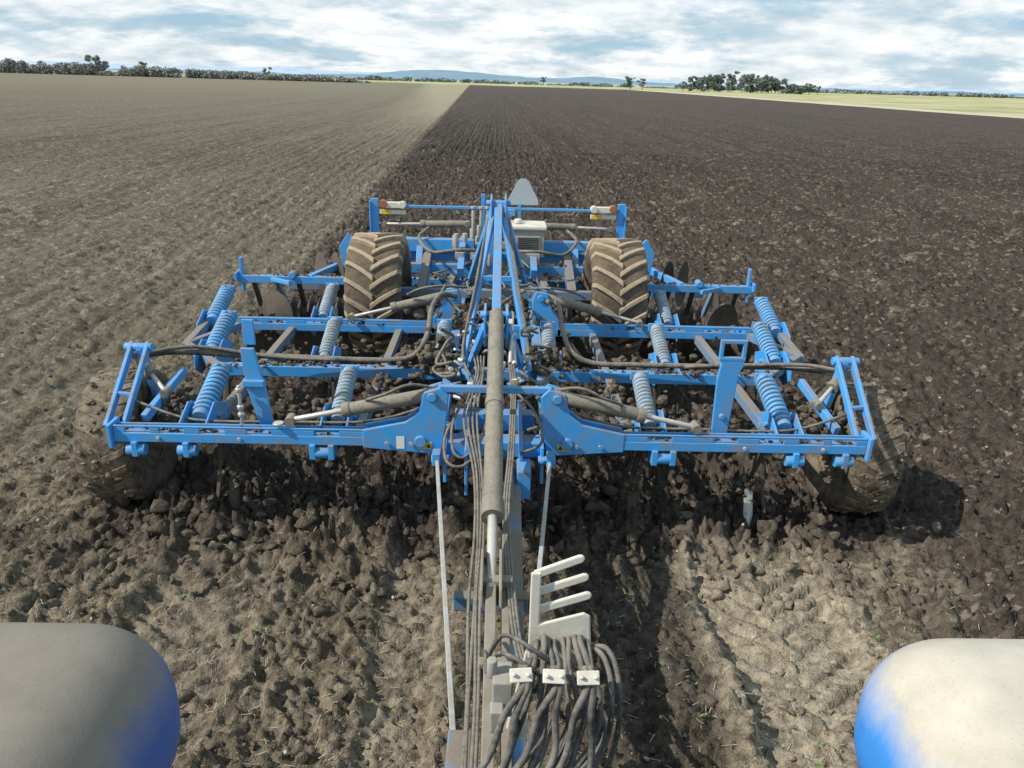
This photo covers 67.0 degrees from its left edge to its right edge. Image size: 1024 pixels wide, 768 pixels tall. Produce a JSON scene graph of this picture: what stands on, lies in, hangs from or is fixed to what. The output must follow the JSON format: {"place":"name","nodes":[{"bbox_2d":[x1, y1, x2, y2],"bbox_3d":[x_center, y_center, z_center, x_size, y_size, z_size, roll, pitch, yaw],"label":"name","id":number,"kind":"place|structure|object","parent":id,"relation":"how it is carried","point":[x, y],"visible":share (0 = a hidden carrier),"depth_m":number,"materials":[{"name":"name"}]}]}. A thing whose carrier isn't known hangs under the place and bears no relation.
{"place":"outdoors","nodes":[
{"label":"outdoors","id":0,"kind":"place"},
{"bbox_2d":[344,236,411,346],"bbox_3d":[-1.571,-1.100,9.215,0.640,1.320,1.320,1,21,-1],"label":"transport wheel carcass","id":1,"kind":"object","parent":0,"point":[365,282],"visible":0.52,"depth_m":8.62},
{"bbox_2d":[343,232,411,349],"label":"transport wheel lugs","id":2,"kind":"object","parent":1,"relation":"attached to","point":[356,238],"visible":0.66,"depth_m":8.65,"materials":[{"name":"brown rubber"}]},
{"bbox_2d":[479,531,513,767],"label":"drawbar tubes","id":3,"kind":"object","parent":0,"point":[490,603],"visible":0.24,"depth_m":3.72},
{"bbox_2d":[0,70,1023,767],"bbox_3d":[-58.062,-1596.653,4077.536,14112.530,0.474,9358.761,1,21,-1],"label":"ground","id":4,"kind":"structure","parent":0,"point":[126,152],"depth_m":9.60,"materials":[{"name":"soil"}]},
{"bbox_2d":[84,54,109,70],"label":"tree","id":5,"kind":"object","parent":4,"relation":"on","point":[103,63],"visible":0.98,"depth_m":460.55,"materials":[{"name":"green plant"}]},
{"bbox_2d":[73,367,180,499],"bbox_3d":[-3.297,0.431,6.699,0.460,1.143,1.147,1,21,-1],"label":"gauge wheel carcass","id":6,"kind":"object","parent":4,"relation":"on","point":[150,481],"visible":0.45,"depth_m":6.30},
{"bbox_2d":[73,368,169,499],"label":"gauge wheel lugs","id":7,"kind":"object","parent":6,"relation":"attached to","point":[79,443],"visible":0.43,"depth_m":6.20,"materials":[{"name":"black rubber"}]},
{"bbox_2d":[139,400,164,468],"bbox_3d":[-3.297,0.429,6.697,0.331,0.627,0.627,1,21,-1],"label":"gauge wheel rim","id":8,"kind":"object","parent":6,"relation":"in","point":[151,458],"visible":0.09,"depth_m":6.90,"materials":[{"name":"grey metal"}]},
{"bbox_2d":[137,61,147,68],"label":"tree","id":9,"kind":"object","parent":4,"relation":"on","point":[142,63],"visible":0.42,"depth_m":463.73,"materials":[{"name":"green plant"}]},
{"bbox_2d":[0,57,370,82],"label":"hedgerow","id":10,"kind":"object","parent":4,"relation":"on","point":[21,66],"visible":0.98,"depth_m":459.05,"materials":[{"name":"green plant"}]},
{"bbox_2d":[262,67,271,74],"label":"tree","id":11,"kind":"object","parent":4,"relation":"on","point":[264,70],"visible":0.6,"depth_m":466.88,"materials":[{"name":"green plant"}]},
{"bbox_2d":[1,344,955,767],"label":"weeds","id":12,"kind":"object","parent":4,"relation":"on","point":[443,640],"visible":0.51,"depth_m":5.09,"materials":[{"name":"green plant"}]},
{"bbox_2d":[445,462,527,767],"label":"drawbar","id":13,"kind":"structure","parent":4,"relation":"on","point":[454,748],"depth_m":4.35,"materials":[{"name":"metal"}]},
{"bbox_2d":[479,549,501,610],"bbox_3d":[-0.111,1.002,4.152,0.115,0.139,0.496,1,21,-1],"label":"ram clevis","id":14,"kind":"object","parent":13,"relation":"attached to","point":[500,578],"visible":1,"depth_m":4.03,"materials":[{"name":"grey metal"}]},
{"bbox_2d":[435,460,550,767],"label":"stay rods","id":15,"kind":"object","parent":13,"relation":"attached to","point":[452,722],"visible":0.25,"depth_m":4.29,"materials":[{"name":"grey metal"}]},
{"bbox_2d":[432,449,554,766],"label":"stay rod ends","id":16,"kind":"object","parent":13,"relation":"attached to","point":[518,749],"visible":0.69,"depth_m":5.65,"materials":[{"name":"blue paint"}]},
{"bbox_2d":[487,656,512,732],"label":"valve block","id":17,"kind":"structure","parent":13,"relation":"attached to","point":[502,685],"depth_m":2.86,"materials":[{"name":"grey metal"}]},
{"bbox_2d":[506,555,591,728],"bbox_3d":[0.146,1.063,3.064,0.330,0.898,0.059,4,22,6],"label":"hose comb bracket","id":18,"kind":"object","parent":13,"relation":"attached to","point":[570,625],"visible":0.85,"depth_m":2.98,"materials":[{"name":"white metal"}]},
{"bbox_2d":[477,633,622,767],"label":"coupler hoses","id":19,"kind":"object","parent":13,"relation":"attached to","point":[587,699],"visible":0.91,"depth_m":2.88,"materials":[{"name":"rubber"}]},
{"bbox_2d":[509,667,599,684],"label":"hose clamps","id":20,"kind":"object","parent":19,"relation":"attached to","point":[550,676],"visible":1,"depth_m":2.80,"materials":[{"name":"white plastic"}]},
{"bbox_2d":[76,366,903,514],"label":"gauge wheel mud","id":21,"kind":"structure","parent":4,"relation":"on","point":[130,491],"depth_m":6.32,"materials":[{"name":"brown soil"}]},
{"bbox_2d":[210,326,777,519],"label":"tine shanks","id":22,"kind":"object","parent":4,"relation":"on","point":[225,453],"visible":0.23,"depth_m":6.39,"materials":[{"name":"metal"}]},
{"bbox_2d":[178,283,803,453],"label":"spring brackets","id":23,"kind":"object","parent":22,"relation":"on","point":[218,408],"visible":0.38,"depth_m":7.33,"materials":[{"name":"blue metal"}]},
{"bbox_2d":[230,274,754,446],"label":"frame beams","id":24,"kind":"structure","parent":23,"relation":"on","point":[542,310],"depth_m":8.29,"materials":[{"name":"blue metal"}]},
{"bbox_2d":[60,250,917,502],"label":"caked soil","id":25,"kind":"structure","parent":24,"relation":"on","point":[550,359],"depth_m":6.92,"materials":[{"name":"brown soil"}]},
{"bbox_2d":[421,259,552,384],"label":"hydraulic hoses","id":26,"kind":"object","parent":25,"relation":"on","point":[446,363],"visible":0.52,"depth_m":7.06,"materials":[{"name":"rubber"}]},
{"bbox_2d":[240,319,747,432],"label":"fold lock posts","id":27,"kind":"object","parent":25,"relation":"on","point":[730,369],"visible":0.9,"depth_m":5.80,"materials":[{"name":"blue metal"}]},
{"bbox_2d":[105,382,873,468],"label":"front frame beam","id":28,"kind":"structure","parent":24,"relation":"attached to","point":[564,426],"depth_m":5.80,"materials":[{"name":"blue metal"}]},
{"bbox_2d":[235,385,283,426],"bbox_3d":[-1.876,0.197,5.735,0.382,0.350,0.080,7,22,13],"label":"depth adjuster screw","id":29,"kind":"object","parent":28,"relation":"attached to","point":[240,405],"visible":0.91,"depth_m":5.75,"materials":[{"name":"silver metal"}]},
{"bbox_2d":[396,436,404,448],"bbox_3d":[-0.836,0.439,5.794,0.060,0.100,0.003,1,21,-1],"label":"white decal","id":30,"kind":"object","parent":28,"relation":"attached to","point":[400,444],"visible":1,"depth_m":5.79},
{"bbox_2d":[103,341,876,441],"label":"gauge wheel arms","id":31,"kind":"object","parent":28,"relation":"attached to","point":[146,348],"visible":0.73,"depth_m":6.20},
{"bbox_2d":[156,311,825,451],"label":"couplings and fittings","id":32,"kind":"object","parent":28,"relation":"on","point":[512,358],"visible":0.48,"depth_m":6.44,"materials":[{"name":"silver metal"}]},
{"bbox_2d":[381,210,601,450],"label":"warning decals","id":33,"kind":"object","parent":28,"relation":"on","point":[389,212],"visible":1,"depth_m":10.10,"materials":[{"name":"plastic"}]},
{"bbox_2d":[431,399,555,498],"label":"headstock plates","id":34,"kind":"object","parent":28,"relation":"attached to","point":[523,471],"visible":0.63,"depth_m":5.68,"materials":[{"name":"blue paint"}]},
{"bbox_2d":[135,217,846,767],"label":"hydraulic hoses","id":35,"kind":"object","parent":24,"relation":"on","point":[473,655],"visible":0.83,"depth_m":5.90,"materials":[{"name":"rubber"}]},
{"bbox_2d":[131,220,852,524],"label":"fold ram barrels","id":36,"kind":"object","parent":24,"relation":"on","point":[492,501],"visible":0.84,"depth_m":5.71,"materials":[{"name":"grey metal"}]},
{"bbox_2d":[150,222,833,586],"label":"fold ram rods","id":37,"kind":"object","parent":36,"relation":"attached to","point":[491,565],"visible":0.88,"depth_m":5.76,"materials":[{"name":"silver metal"}]},
{"bbox_2d":[181,286,803,433],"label":"longitudinal beams","id":38,"kind":"structure","parent":24,"relation":"attached to","point":[741,396],"depth_m":7.71,"materials":[{"name":"blue metal"}]},
{"bbox_2d":[234,194,755,302],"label":"disc beam","id":39,"kind":"structure","parent":24,"relation":"attached to","point":[416,249],"depth_m":9.87,"materials":[{"name":"blue metal"}]},
{"bbox_2d":[452,206,505,265],"bbox_3d":[-0.409,-1.864,9.676,0.683,0.630,0.828,1,21,-1],"label":"valve manifold","id":40,"kind":"object","parent":39,"relation":"attached to","point":[455,240],"visible":0.52,"depth_m":9.75,"materials":[{"name":"grey metal"}]},
{"bbox_2d":[277,273,713,318],"bbox_3d":[-0.208,-1.296,10.646,5.950,1.124,0.819,1,21,-1],"label":"roller frame","id":41,"kind":"object","parent":39,"relation":"attached to","point":[704,311],"visible":0.12,"depth_m":10.91,"materials":[{"name":"blue paint"}]},
{"bbox_2d":[380,201,615,219],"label":"lamp housings","id":42,"kind":"object","parent":39,"relation":"attached to","point":[402,205],"visible":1,"depth_m":10.10,"materials":[{"name":"white plastic"}]},
{"bbox_2d":[379,199,616,213],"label":"marker lamps","id":43,"kind":"object","parent":42,"relation":"attached to","point":[383,204],"visible":1,"depth_m":10.06,"materials":[{"name":"orange plastic"}]},
{"bbox_2d":[508,178,537,204],"bbox_3d":[0.147,-2.518,10.133,0.400,0.340,0.006,1,21,-1],"label":"slow vehicle sign","id":44,"kind":"object","parent":39,"relation":"attached to","point":[523,193],"visible":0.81,"depth_m":10.14,"materials":[{"name":"metal"}]},
{"bbox_2d":[513,230,544,264],"bbox_3d":[0.199,-1.772,9.852,0.400,0.420,0.430,1,21,-1],"label":"hydraulic unit housing","id":45,"kind":"object","parent":39,"relation":"attached to","point":[525,257],"visible":0.4,"depth_m":9.68,"materials":[{"name":"grey metal"}]},
{"bbox_2d":[518,238,538,249],"bbox_3d":[0.202,-1.749,9.691,0.260,0.164,0.010,1,21,-1],"label":"hydraulic unit grille","id":46,"kind":"object","parent":45,"relation":"attached to","point":[528,243],"visible":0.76,"depth_m":9.68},
{"bbox_2d":[511,218,546,230],"bbox_3d":[0.205,-2.036,9.786,0.460,0.120,0.420,1,21,-1],"label":"hydraulic unit cover","id":47,"kind":"object","parent":45,"relation":"on","point":[519,224],"visible":0.89,"depth_m":9.63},
{"bbox_2d":[318,283,672,430],"bbox_3d":[-0.158,-0.394,7.563,3.978,0.300,3.379,1,21,-1],"label":"overload springs worn","id":48,"kind":"object","parent":24,"relation":"on","point":[348,378],"visible":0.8,"depth_m":7.48,"materials":[{"name":"metal"}]},
{"bbox_2d":[460,194,531,384],"bbox_3d":[-0.149,-1.145,7.822,0.774,1.501,3.440,1,21,-1],"label":"mast frame","id":49,"kind":"object","parent":24,"relation":"on","point":[498,216],"visible":0.81,"depth_m":7.21,"materials":[{"name":"blue paint"}]},
{"bbox_2d":[402,251,590,300],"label":"wheel axle arms","id":50,"kind":"object","parent":24,"relation":"attached to","point":[424,274],"visible":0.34,"depth_m":9.24},
{"bbox_2d":[191,284,791,433],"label":"blue overload springs","id":51,"kind":"object","parent":22,"relation":"on","point":[218,377],"visible":0.88,"depth_m":7.42,"materials":[{"name":"blue metal"}]},
{"bbox_2d":[743,488,752,525],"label":"tine shares","id":52,"kind":"object","parent":22,"relation":"attached to","point":[747,508],"visible":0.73,"depth_m":6.41,"materials":[{"name":"metal"}]},
{"bbox_2d":[290,296,704,341],"bbox_3d":[-0.217,-0.930,11.181,5.920,0.557,0.560,1,21,-1],"label":"packer roller","id":53,"kind":"object","parent":4,"relation":"on","point":[297,307],"visible":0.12,"depth_m":11.02,"materials":[{"name":"metal"}]},
{"bbox_2d":[247,252,751,363],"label":"levelling discs","id":54,"kind":"object","parent":4,"relation":"on","point":[274,302],"visible":0.4,"depth_m":9.85,"materials":[{"name":"metal"}]},
{"bbox_2d":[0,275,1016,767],"bbox_3d":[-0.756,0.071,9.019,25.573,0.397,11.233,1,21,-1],"label":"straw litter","id":55,"kind":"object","parent":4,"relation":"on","point":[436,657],"visible":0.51,"depth_m":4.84,"materials":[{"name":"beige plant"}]},
{"bbox_2d":[0,622,1023,767],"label":"tractor","id":56,"kind":"object","parent":4,"relation":"on","point":[82,695],"visible":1,"depth_m":2.24,"materials":[{"name":"blue paint"}]},
{"bbox_2d":[0,182,1023,767],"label":"soil clods","id":57,"kind":"object","parent":4,"relation":"on","point":[768,528],"visible":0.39,"depth_m":5.98,"materials":[{"name":"brown soil"}]},
{"bbox_2d":[17,179,1019,761],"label":"field stones","id":58,"kind":"object","parent":4,"relation":"on","point":[583,527],"visible":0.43,"depth_m":6.13,"materials":[{"name":"grey stone"}]},
{"bbox_2d":[235,72,1023,98],"bbox_3d":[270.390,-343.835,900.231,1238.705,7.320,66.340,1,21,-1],"label":"distant shrub line","id":59,"kind":"object","parent":4,"relation":"on","point":[836,90],"visible":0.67,"depth_m":886.55,"materials":[{"name":"green plant"}]},
{"bbox_2d":[625,76,635,88],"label":"tree","id":60,"kind":"object","parent":4,"relation":"on","point":[628,80],"visible":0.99,"depth_m":558.31,"materials":[{"name":"green plant"}]},
{"bbox_2d":[637,79,645,89],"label":"tree","id":61,"kind":"object","parent":4,"relation":"on","point":[642,84],"visible":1,"depth_m":562.15,"materials":[{"name":"green plant"}]},
{"bbox_2d":[678,81,687,90],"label":"tree","id":62,"kind":"object","parent":4,"relation":"on","point":[684,84],"visible":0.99,"depth_m":550.95,"materials":[{"name":"green plant"}]},
{"bbox_2d":[688,71,807,93],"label":"tree clump","id":63,"kind":"object","parent":4,"relation":"on","point":[766,83],"visible":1,"depth_m":557.57,"materials":[{"name":"green plant"}]},
{"bbox_2d":[805,83,815,93],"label":"tree","id":64,"kind":"object","parent":4,"relation":"on","point":[810,87],"visible":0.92,"depth_m":562.20,"materials":[{"name":"green plant"}]},
{"bbox_2d":[802,382,904,512],"bbox_3d":[2.981,0.552,6.834,0.460,1.150,1.153,1,21,-1],"label":"gauge wheel carcass","id":65,"kind":"object","parent":4,"relation":"on","point":[827,492],"visible":0.48,"depth_m":6.45},
{"bbox_2d":[817,423,841,479],"bbox_3d":[2.981,0.553,6.834,0.331,0.627,0.627,1,21,-1],"label":"gauge wheel rim","id":66,"kind":"object","parent":65,"relation":"in","point":[829,471],"visible":0.07,"depth_m":7.03,"materials":[{"name":"grey metal"}]},
{"bbox_2d":[811,382,904,511],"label":"gauge wheel lugs","id":67,"kind":"object","parent":65,"relation":"attached to","point":[895,450],"visible":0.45,"depth_m":6.33,"materials":[{"name":"black rubber"}]},
{"bbox_2d":[0,60,1023,93],"bbox_3d":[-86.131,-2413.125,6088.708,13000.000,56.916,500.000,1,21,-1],"label":"ridge","id":68,"kind":"structure","parent":0,"point":[277,70],"depth_m":5970.11,"materials":[{"name":"green plant"}]},
{"bbox_2d":[0,0,1023,91],"label":"sky","id":69,"kind":"structure","parent":0,"point":[918,44],"materials":[{"name":"white"}]},
{"bbox_2d":[53,66,1023,95],"bbox_3d":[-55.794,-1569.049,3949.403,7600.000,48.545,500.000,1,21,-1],"label":"distant hills","id":70,"kind":"structure","parent":0,"point":[440,74],"depth_m":3832.26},
{"bbox_2d":[581,242,647,350],"bbox_3d":[1.208,-1.045,9.276,0.640,1.320,1.320,1,21,-1],"label":"transport wheel carcass","id":71,"kind":"object","parent":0,"point":[610,303],"visible":0.52,"depth_m":8.68},
{"bbox_2d":[581,238,648,354],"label":"transport wheel lugs","id":72,"kind":"object","parent":71,"relation":"attached to","point":[599,243],"visible":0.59,"depth_m":8.72,"materials":[{"name":"brown rubber"}]}
]}

